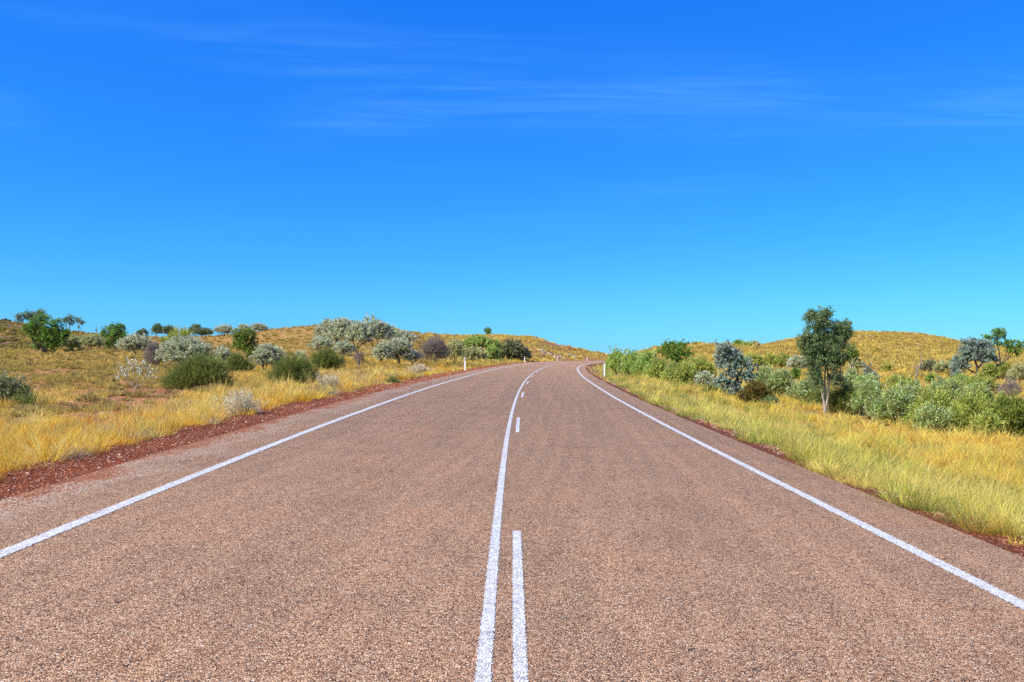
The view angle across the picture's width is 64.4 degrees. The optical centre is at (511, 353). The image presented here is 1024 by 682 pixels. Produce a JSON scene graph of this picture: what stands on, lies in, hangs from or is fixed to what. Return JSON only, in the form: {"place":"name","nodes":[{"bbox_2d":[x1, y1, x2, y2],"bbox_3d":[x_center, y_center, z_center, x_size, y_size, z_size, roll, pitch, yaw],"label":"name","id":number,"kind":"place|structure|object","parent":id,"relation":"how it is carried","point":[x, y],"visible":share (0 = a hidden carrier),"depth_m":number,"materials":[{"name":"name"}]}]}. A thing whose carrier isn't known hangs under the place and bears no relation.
{"place":"outdoors","nodes":[
{"label":"outdoors","id":0,"kind":"place"},
{"bbox_2d":[0,363,390,420],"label":"spinifex ground","id":1,"kind":"structure","parent":0,"point":[92,377],"depth_m":37.31,"materials":[{"name":"yellow plant"}]},
{"bbox_2d":[0,362,530,496],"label":"gravel","id":2,"kind":"structure","parent":0,"point":[432,376],"depth_m":12.17,"materials":[{"name":"brown gravel"}]},
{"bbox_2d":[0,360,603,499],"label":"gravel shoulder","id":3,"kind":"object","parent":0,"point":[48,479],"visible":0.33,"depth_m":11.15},
{"bbox_2d":[0,360,1023,681],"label":"road","id":4,"kind":"structure","parent":0,"point":[548,522],"depth_m":6.09,"materials":[{"name":"asphalt"}]},
{"bbox_2d":[0,323,1023,488],"bbox_3d":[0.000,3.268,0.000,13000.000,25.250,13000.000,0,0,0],"label":"ground","id":5,"kind":"structure","parent":0,"point":[283,335],"depth_m":72.41,"materials":[{"name":"soil"}]},
{"bbox_2d":[0,369,32,401],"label":"dark green bush","id":6,"kind":"object","parent":5,"relation":"on","point":[7,383],"visible":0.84,"depth_m":21.88,"materials":[{"name":"green plant"}]},
{"bbox_2d":[8,382,47,407],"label":"green weed","id":7,"kind":"object","parent":5,"relation":"on","point":[28,397],"visible":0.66,"depth_m":20.66,"materials":[{"name":"green plant"}]},
{"bbox_2d":[24,308,47,319],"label":"umbrella tree","id":8,"kind":"object","parent":5,"relation":"on","point":[31,314],"visible":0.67,"depth_m":171.77,"materials":[{"name":"green plant"}]},
{"bbox_2d":[0,320,86,348],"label":"scrub cover","id":9,"kind":"object","parent":5,"relation":"on","point":[20,344],"visible":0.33,"depth_m":146.44,"materials":[{"name":"yellow plant"}]},
{"bbox_2d":[20,311,69,352],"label":"spreading tree","id":10,"kind":"object","parent":5,"relation":"on","point":[51,341],"visible":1,"depth_m":95.73,"materials":[{"name":"green plant"}]},
{"bbox_2d":[61,334,86,349],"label":"grey green bush","id":11,"kind":"object","parent":5,"relation":"on","point":[72,342],"visible":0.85,"depth_m":98.59,"materials":[{"name":"green plant"}]},
{"bbox_2d":[67,402,99,411],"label":"spinifex clump","id":12,"kind":"object","parent":5,"relation":"on","point":[74,407],"visible":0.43,"depth_m":19.77,"materials":[{"name":"yellow plant"}]},
{"bbox_2d":[74,391,104,401],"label":"spinifex clump","id":13,"kind":"object","parent":5,"relation":"on","point":[90,396],"visible":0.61,"depth_m":23.36,"materials":[{"name":"yellow plant"}]},
{"bbox_2d":[77,332,106,349],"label":"grey green bush","id":14,"kind":"object","parent":5,"relation":"on","point":[90,340],"visible":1,"depth_m":96.62,"materials":[{"name":"green plant"}]},
{"bbox_2d":[8,369,206,424],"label":"slope stones","id":15,"kind":"object","parent":5,"relation":"on","point":[155,393],"visible":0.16,"depth_m":24.11,"materials":[{"name":"brown stone"}]},
{"bbox_2d":[100,321,128,349],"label":"green tree","id":16,"kind":"object","parent":5,"relation":"on","point":[115,331],"visible":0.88,"depth_m":98.74,"materials":[{"name":"green plant"}]},
{"bbox_2d":[113,331,155,353],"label":"silver bush","id":17,"kind":"object","parent":5,"relation":"on","point":[134,341],"visible":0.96,"depth_m":87.52,"materials":[{"name":"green plant"}]},
{"bbox_2d":[114,354,157,388],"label":"white bush","id":18,"kind":"object","parent":5,"relation":"on","point":[138,370],"visible":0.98,"depth_m":31.35,"materials":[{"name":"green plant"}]},
{"bbox_2d":[126,389,150,397],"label":"spinifex clump","id":19,"kind":"object","parent":5,"relation":"on","point":[132,394],"visible":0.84,"depth_m":25.46,"materials":[{"name":"yellow plant"}]},
{"bbox_2d":[141,340,166,364],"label":"dead bush","id":20,"kind":"object","parent":5,"relation":"on","point":[152,348],"visible":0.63,"depth_m":61.67,"materials":[{"name":"grey plant"}]},
{"bbox_2d":[150,323,163,335],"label":"skyline tree","id":21,"kind":"object","parent":5,"relation":"on","point":[157,328],"visible":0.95,"depth_m":167.50,"materials":[{"name":"green plant"}]},
{"bbox_2d":[158,325,191,361],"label":"yellow bush","id":22,"kind":"object","parent":5,"relation":"on","point":[182,332],"visible":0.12,"depth_m":71.82,"materials":[{"name":"green plant"}]},
{"bbox_2d":[154,333,213,365],"bbox_3d":[-22.887,-0.172,56.849,4.478,2.676,2.778,0,0,0],"label":"silver bush","id":23,"kind":"object","parent":5,"relation":"on","point":[173,350],"visible":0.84,"depth_m":56.49,"materials":[{"name":"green plant"}]},
{"bbox_2d":[153,350,238,389],"bbox_3d":[-11.843,0.643,30.681,3.223,1.710,2.107,0,0,0],"label":"dark green bush","id":24,"kind":"object","parent":5,"relation":"on","point":[197,371],"visible":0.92,"depth_m":30.39,"materials":[{"name":"green plant"}]},
{"bbox_2d":[192,327,214,335],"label":"skyline tree","id":25,"kind":"object","parent":5,"relation":"on","point":[202,331],"visible":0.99,"depth_m":157.65,"materials":[{"name":"green plant"}]},
{"bbox_2d":[214,345,229,362],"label":"silver bush","id":26,"kind":"object","parent":5,"relation":"on","point":[223,351],"visible":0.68,"depth_m":56.75,"materials":[{"name":"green plant"}]},
{"bbox_2d":[0,325,449,411],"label":"field grass","id":27,"kind":"structure","parent":5,"relation":"on","point":[55,392],"depth_m":47.31,"materials":[{"name":"yellow plant"}]},
{"bbox_2d":[213,324,237,334],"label":"silver bush","id":28,"kind":"object","parent":5,"relation":"on","point":[224,328],"visible":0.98,"depth_m":139.55,"materials":[{"name":"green plant"}]},
{"bbox_2d":[208,387,269,415],"bbox_3d":[-5.778,1.008,17.084,1.250,0.731,1.153,0,0,33],"label":"dry shrub","id":29,"kind":"object","parent":5,"relation":"on","point":[233,399],"visible":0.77,"depth_m":17.00,"materials":[{"name":"beige plant"}]},
{"bbox_2d":[220,346,257,371],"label":"olive bush","id":30,"kind":"object","parent":5,"relation":"on","point":[237,362],"visible":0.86,"depth_m":49.71,"materials":[{"name":"green plant"}]},
{"bbox_2d":[0,322,486,368],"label":"spinifex cover","id":31,"kind":"object","parent":5,"relation":"on","point":[88,352],"visible":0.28,"depth_m":86.04,"materials":[{"name":"yellow plant"}]},
{"bbox_2d":[228,326,259,362],"bbox_3d":[-21.025,-0.686,64.012,2.469,3.309,1.710,0,0,0],"label":"round tree","id":32,"kind":"object","parent":5,"relation":"on","point":[247,335],"visible":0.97,"depth_m":63.80,"materials":[{"name":"green plant"}]},
{"bbox_2d":[249,322,269,331],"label":"silver bush","id":33,"kind":"object","parent":5,"relation":"on","point":[258,326],"visible":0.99,"depth_m":141.64,"materials":[{"name":"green plant"}]},
{"bbox_2d":[248,343,286,370],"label":"silver bush","id":34,"kind":"object","parent":5,"relation":"on","point":[265,353],"visible":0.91,"depth_m":50.73,"materials":[{"name":"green plant"}]},
{"bbox_2d":[0,352,537,481],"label":"dry grass","id":35,"kind":"structure","parent":5,"relation":"on","point":[345,371],"depth_m":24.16,"materials":[{"name":"yellow plant"}]},
{"bbox_2d":[260,349,324,383],"bbox_3d":[-9.498,0.603,35.772,3.137,1.783,1.912,0,0,0],"label":"dark green bush","id":36,"kind":"object","parent":5,"relation":"on","point":[298,366],"visible":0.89,"depth_m":35.56,"materials":[{"name":"green plant"}]},
{"bbox_2d":[307,334,335,352],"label":"silver bush","id":37,"kind":"object","parent":5,"relation":"on","point":[318,342],"visible":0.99,"depth_m":65.82,"materials":[{"name":"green plant"}]},
{"bbox_2d":[310,318,340,350],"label":"silver bush","id":38,"kind":"object","parent":5,"relation":"on","point":[322,327],"visible":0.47,"depth_m":81.55,"materials":[{"name":"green plant"}]},
{"bbox_2d":[309,370,344,388],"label":"dry shrub","id":39,"kind":"object","parent":5,"relation":"on","point":[327,381],"visible":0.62,"depth_m":30.94,"materials":[{"name":"beige plant"}]},
{"bbox_2d":[308,345,348,369],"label":"green bush","id":40,"kind":"object","parent":5,"relation":"on","point":[328,358],"visible":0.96,"depth_m":53.67,"materials":[{"name":"green plant"}]},
{"bbox_2d":[324,316,357,354],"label":"silver bush","id":41,"kind":"object","parent":5,"relation":"on","point":[338,327],"visible":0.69,"depth_m":79.51,"materials":[{"name":"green plant"}]},
{"bbox_2d":[332,340,356,361],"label":"silver bush","id":42,"kind":"object","parent":5,"relation":"on","point":[345,346],"visible":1,"depth_m":62.88,"materials":[{"name":"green plant"}]},
{"bbox_2d":[343,320,375,353],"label":"silver bush","id":43,"kind":"object","parent":5,"relation":"on","point":[359,330],"visible":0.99,"depth_m":78.67,"materials":[{"name":"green plant"}]},
{"bbox_2d":[361,312,396,347],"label":"silver bush","id":44,"kind":"object","parent":5,"relation":"on","point":[382,329],"visible":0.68,"depth_m":81.47,"materials":[{"name":"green plant"}]},
{"bbox_2d":[370,339,393,361],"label":"pale bush","id":45,"kind":"object","parent":5,"relation":"on","point":[383,349],"visible":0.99,"depth_m":68.90,"materials":[{"name":"grey plant"}]},
{"bbox_2d":[380,328,419,341],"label":"silver bush","id":46,"kind":"object","parent":5,"relation":"on","point":[410,337],"visible":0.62,"depth_m":107.56,"materials":[{"name":"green plant"}]},
{"bbox_2d":[387,334,416,364],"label":"pale bush","id":47,"kind":"object","parent":5,"relation":"on","point":[400,346],"visible":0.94,"depth_m":69.77,"materials":[{"name":"grey plant"}]},
{"bbox_2d":[419,335,451,361],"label":"dead bush","id":48,"kind":"object","parent":5,"relation":"on","point":[435,346],"visible":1,"depth_m":77.76,"materials":[{"name":"grey plant"}]},
{"bbox_2d":[446,337,466,362],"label":"olive bush","id":49,"kind":"object","parent":5,"relation":"on","point":[455,347],"visible":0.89,"depth_m":83.78,"materials":[{"name":"green plant"}]},
{"bbox_2d":[459,345,487,360],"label":"silver bush","id":50,"kind":"object","parent":5,"relation":"on","point":[477,353],"visible":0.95,"depth_m":95.55,"materials":[{"name":"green plant"}]},
{"bbox_2d":[459,334,505,351],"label":"green bush","id":51,"kind":"object","parent":5,"relation":"on","point":[481,340],"visible":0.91,"depth_m":127.30,"materials":[{"name":"green plant"}]},
{"bbox_2d":[485,343,502,360],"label":"green bush","id":52,"kind":"object","parent":5,"relation":"on","point":[493,352],"visible":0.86,"depth_m":113.57,"materials":[{"name":"green plant"}]},
{"bbox_2d":[499,338,531,360],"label":"dark bush","id":53,"kind":"object","parent":5,"relation":"on","point":[512,349],"visible":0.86,"depth_m":135.21,"materials":[{"name":"green plant"}]},
{"bbox_2d":[604,344,626,375],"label":"roadside bush","id":54,"kind":"object","parent":5,"relation":"on","point":[614,356],"visible":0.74,"depth_m":62.82,"materials":[{"name":"green plant"}]},
{"bbox_2d":[616,348,643,374],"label":"roadside bush","id":55,"kind":"object","parent":5,"relation":"on","point":[626,363],"visible":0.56,"depth_m":59.78,"materials":[{"name":"green plant"}]},
{"bbox_2d":[629,346,656,376],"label":"roadside bush","id":56,"kind":"object","parent":5,"relation":"on","point":[640,362],"visible":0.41,"depth_m":56.72,"materials":[{"name":"green plant"}]},
{"bbox_2d":[646,355,667,379],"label":"roadside bush","id":57,"kind":"object","parent":5,"relation":"on","point":[658,365],"visible":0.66,"depth_m":53.81,"materials":[{"name":"green plant"}]},
{"bbox_2d":[658,363,676,382],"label":"roadside bush","id":58,"kind":"object","parent":5,"relation":"on","point":[669,371],"visible":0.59,"depth_m":50.84,"materials":[{"name":"green plant"}]},
{"bbox_2d":[654,338,694,364],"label":"green tree","id":59,"kind":"object","parent":5,"relation":"on","point":[678,354],"visible":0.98,"depth_m":77.76,"materials":[{"name":"green plant"}]},
{"bbox_2d":[668,358,700,386],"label":"roadside bush","id":60,"kind":"object","parent":5,"relation":"on","point":[686,371],"visible":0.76,"depth_m":47.76,"materials":[{"name":"green plant"}]},
{"bbox_2d":[688,354,717,377],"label":"roadside bush","id":61,"kind":"object","parent":5,"relation":"on","point":[705,365],"visible":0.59,"depth_m":61.67,"materials":[{"name":"green plant"}]},
{"bbox_2d":[693,370,713,388],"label":"roadside bush","id":62,"kind":"object","parent":5,"relation":"on","point":[705,376],"visible":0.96,"depth_m":45.90,"materials":[{"name":"grey plant"}]},
{"bbox_2d":[419,330,1023,380],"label":"hill spinifex","id":63,"kind":"object","parent":5,"relation":"on","point":[885,353],"visible":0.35,"depth_m":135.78,"materials":[{"name":"yellow plant"}]},
{"bbox_2d":[707,339,758,396],"bbox_3d":[10.906,0.784,40.008,2.591,3.097,1.121,0,0,0],"label":"blue grey tree","id":64,"kind":"object","parent":5,"relation":"on","point":[727,352],"visible":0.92,"depth_m":39.91,"materials":[{"name":"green plant"}]},
{"bbox_2d":[734,376,775,403],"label":"brown bush","id":65,"kind":"object","parent":5,"relation":"on","point":[755,390],"visible":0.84,"depth_m":38.28,"materials":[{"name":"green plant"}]},
{"bbox_2d":[742,351,769,366],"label":"slope bush","id":66,"kind":"object","parent":5,"relation":"on","point":[759,360],"visible":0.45,"depth_m":94.74,"materials":[{"name":"green plant"}]},
{"bbox_2d":[755,363,773,388],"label":"sage bush","id":67,"kind":"object","parent":5,"relation":"on","point":[762,373],"visible":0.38,"depth_m":51.67,"materials":[{"name":"green plant"}]},
{"bbox_2d":[762,368,797,395],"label":"sage bush","id":68,"kind":"object","parent":5,"relation":"on","point":[780,379],"visible":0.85,"depth_m":47.68,"materials":[{"name":"green plant"}]},
{"bbox_2d":[770,353,792,366],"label":"slope bush","id":69,"kind":"object","parent":5,"relation":"on","point":[781,360],"visible":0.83,"depth_m":95.69,"materials":[{"name":"green plant"}]},
{"bbox_2d":[785,378,803,400],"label":"sage bush","id":70,"kind":"object","parent":5,"relation":"on","point":[790,390],"visible":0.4,"depth_m":43.93,"materials":[{"name":"green plant"}]},
{"bbox_2d":[788,367,802,380],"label":"bush","id":71,"kind":"object","parent":5,"relation":"on","point":[795,371],"visible":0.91,"depth_m":59.85,"materials":[{"name":"green plant"}]},
{"bbox_2d":[786,354,807,368],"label":"slope bush","id":72,"kind":"object","parent":5,"relation":"on","point":[795,361],"visible":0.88,"depth_m":77.74,"materials":[{"name":"grey plant"}]},
{"bbox_2d":[596,367,1023,545],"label":"green tussock","id":73,"kind":"object","parent":5,"relation":"on","point":[976,517],"visible":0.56,"depth_m":13.33,"materials":[{"name":"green plant"}]},
{"bbox_2d":[792,373,833,399],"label":"sage bush","id":74,"kind":"object","parent":5,"relation":"on","point":[803,389],"visible":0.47,"depth_m":42.75,"materials":[{"name":"green plant"}]},
{"bbox_2d":[801,380,839,405],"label":"sage bush","id":75,"kind":"object","parent":5,"relation":"on","point":[818,394],"visible":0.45,"depth_m":40.83,"materials":[{"name":"green plant"}]},
{"bbox_2d":[795,305,857,412],"bbox_3d":[13.688,0.249,35.442,2.654,4.820,1.410,0,0,0],"label":"gum tree","id":76,"kind":"object","parent":5,"relation":"on","point":[819,352],"visible":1,"depth_m":35.35,"materials":[{"name":"green plant"}]},
{"bbox_2d":[822,378,864,414],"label":"front bush","id":77,"kind":"object","parent":5,"relation":"on","point":[841,396],"visible":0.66,"depth_m":35.82,"materials":[{"name":"green plant"}]},
{"bbox_2d":[841,365,858,386],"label":"sage bush","id":78,"kind":"object","parent":5,"relation":"on","point":[850,375],"visible":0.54,"depth_m":49.84,"materials":[{"name":"green plant"}]},
{"bbox_2d":[842,344,860,367],"bbox_3d":[26.706,0.253,64.016,1.605,2.133,1.249,0,0,0],"label":"tree","id":79,"kind":"object","parent":5,"relation":"on","point":[853,353],"visible":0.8,"depth_m":63.87,"materials":[{"name":"green plant"}]},
{"bbox_2d":[848,357,864,373],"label":"slope bush","id":80,"kind":"object","parent":5,"relation":"on","point":[857,363],"visible":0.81,"depth_m":69.86,"materials":[{"name":"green plant"}]},
{"bbox_2d":[845,375,883,418],"bbox_3d":[14.918,1.830,33.929,1.966,1.914,1.348,0,0,0],"label":"front bush","id":81,"kind":"object","parent":5,"relation":"on","point":[866,392],"visible":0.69,"depth_m":33.79,"materials":[{"name":"green plant"}]},
{"bbox_2d":[850,370,883,392],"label":"sage bush","id":82,"kind":"object","parent":5,"relation":"on","point":[864,378],"visible":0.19,"depth_m":44.81,"materials":[{"name":"green plant"}]},
{"bbox_2d":[861,380,919,425],"bbox_3d":[14.609,1.878,30.940,2.442,1.901,1.691,0,0,0],"label":"front bush","id":83,"kind":"object","parent":5,"relation":"on","point":[895,401],"visible":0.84,"depth_m":30.73,"materials":[{"name":"green plant"}]},
{"bbox_2d":[880,372,919,385],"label":"slope bush","id":84,"kind":"object","parent":5,"relation":"on","point":[893,379],"visible":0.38,"depth_m":61.79,"materials":[{"name":"green plant"}]},
{"bbox_2d":[899,377,931,398],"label":"front bush","id":85,"kind":"object","parent":5,"relation":"on","point":[914,388],"visible":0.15,"depth_m":33.86,"materials":[{"name":"green plant"}]},
{"bbox_2d":[915,358,937,371],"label":"slope bush","id":86,"kind":"object","parent":5,"relation":"on","point":[927,364],"visible":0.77,"depth_m":85.71,"materials":[{"name":"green plant"}]},
{"bbox_2d":[896,383,958,428],"bbox_3d":[15.432,1.935,29.506,2.792,1.878,1.773,0,0,0],"label":"front bush","id":87,"kind":"object","parent":5,"relation":"on","point":[941,399],"visible":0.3,"depth_m":29.34,"materials":[{"name":"green plant"}]},
{"bbox_2d":[911,401,956,432],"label":"front bush","id":88,"kind":"object","parent":5,"relation":"on","point":[935,415],"visible":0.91,"depth_m":27.80,"materials":[{"name":"green plant"}]},
{"bbox_2d":[931,359,951,372],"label":"slope bush","id":89,"kind":"object","parent":5,"relation":"on","point":[943,365],"visible":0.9,"depth_m":79.84,"materials":[{"name":"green plant"}]},
{"bbox_2d":[925,372,963,399],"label":"front bush","id":90,"kind":"object","parent":5,"relation":"on","point":[949,382],"visible":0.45,"depth_m":39.68,"materials":[{"name":"green plant"}]},
{"bbox_2d":[939,380,993,432],"bbox_3d":[15.879,1.847,28.077,2.029,1.986,2.075,0,0,40],"label":"front bush","id":91,"kind":"object","parent":5,"relation":"on","point":[963,409],"visible":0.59,"depth_m":27.76,"materials":[{"name":"green plant"}]},
{"bbox_2d":[948,337,1000,376],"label":"blue grey tree","id":92,"kind":"object","parent":5,"relation":"on","point":[971,349],"visible":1,"depth_m":73.87,"materials":[{"name":"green plant"}]},
{"bbox_2d":[956,377,1003,401],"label":"front bush","id":93,"kind":"object","parent":5,"relation":"on","point":[971,386],"visible":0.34,"depth_m":36.82,"materials":[{"name":"green plant"}]},
{"bbox_2d":[963,371,998,391],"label":"slope bush","id":94,"kind":"object","parent":5,"relation":"on","point":[991,382],"visible":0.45,"depth_m":51.83,"materials":[{"name":"green plant"}]},
{"bbox_2d":[964,406,1009,437],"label":"front bush","id":95,"kind":"object","parent":5,"relation":"on","point":[986,420],"visible":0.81,"depth_m":26.32,"materials":[{"name":"green plant"}]},
{"bbox_2d":[978,363,999,377],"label":"slope bush","id":96,"kind":"object","parent":5,"relation":"on","point":[990,369],"visible":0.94,"depth_m":69.74,"materials":[{"name":"green plant"}]},
{"bbox_2d":[980,326,1023,363],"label":"tall tree","id":97,"kind":"object","parent":5,"relation":"on","point":[1018,348],"visible":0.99,"depth_m":77.92,"materials":[{"name":"green plant"}]},
{"bbox_2d":[995,360,1012,379],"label":"slope bush","id":98,"kind":"object","parent":5,"relation":"on","point":[1003,366],"visible":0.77,"depth_m":73.79,"materials":[{"name":"green plant"}]},
{"bbox_2d":[986,389,1023,437],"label":"front bush","id":99,"kind":"object","parent":5,"relation":"on","point":[1013,409],"visible":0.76,"depth_m":26.72,"materials":[{"name":"green plant"}]},
{"bbox_2d":[991,376,1023,397],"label":"dead bush","id":100,"kind":"object","parent":5,"relation":"on","point":[1009,386],"visible":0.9,"depth_m":41.91,"materials":[{"name":"grey plant"}]},
{"bbox_2d":[1004,361,1023,385],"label":"slope bush","id":101,"kind":"object","parent":5,"relation":"on","point":[1016,370],"visible":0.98,"depth_m":59.88,"materials":[{"name":"beige plant"}]},
{"bbox_2d":[0,0,1023,353],"label":"sky","id":102,"kind":"structure","parent":0,"point":[591,175],"materials":[{"name":"blue"}]},
{"bbox_2d":[586,344,1023,556],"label":"dirt verge","id":103,"kind":"structure","parent":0,"point":[1009,546],"depth_m":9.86,"materials":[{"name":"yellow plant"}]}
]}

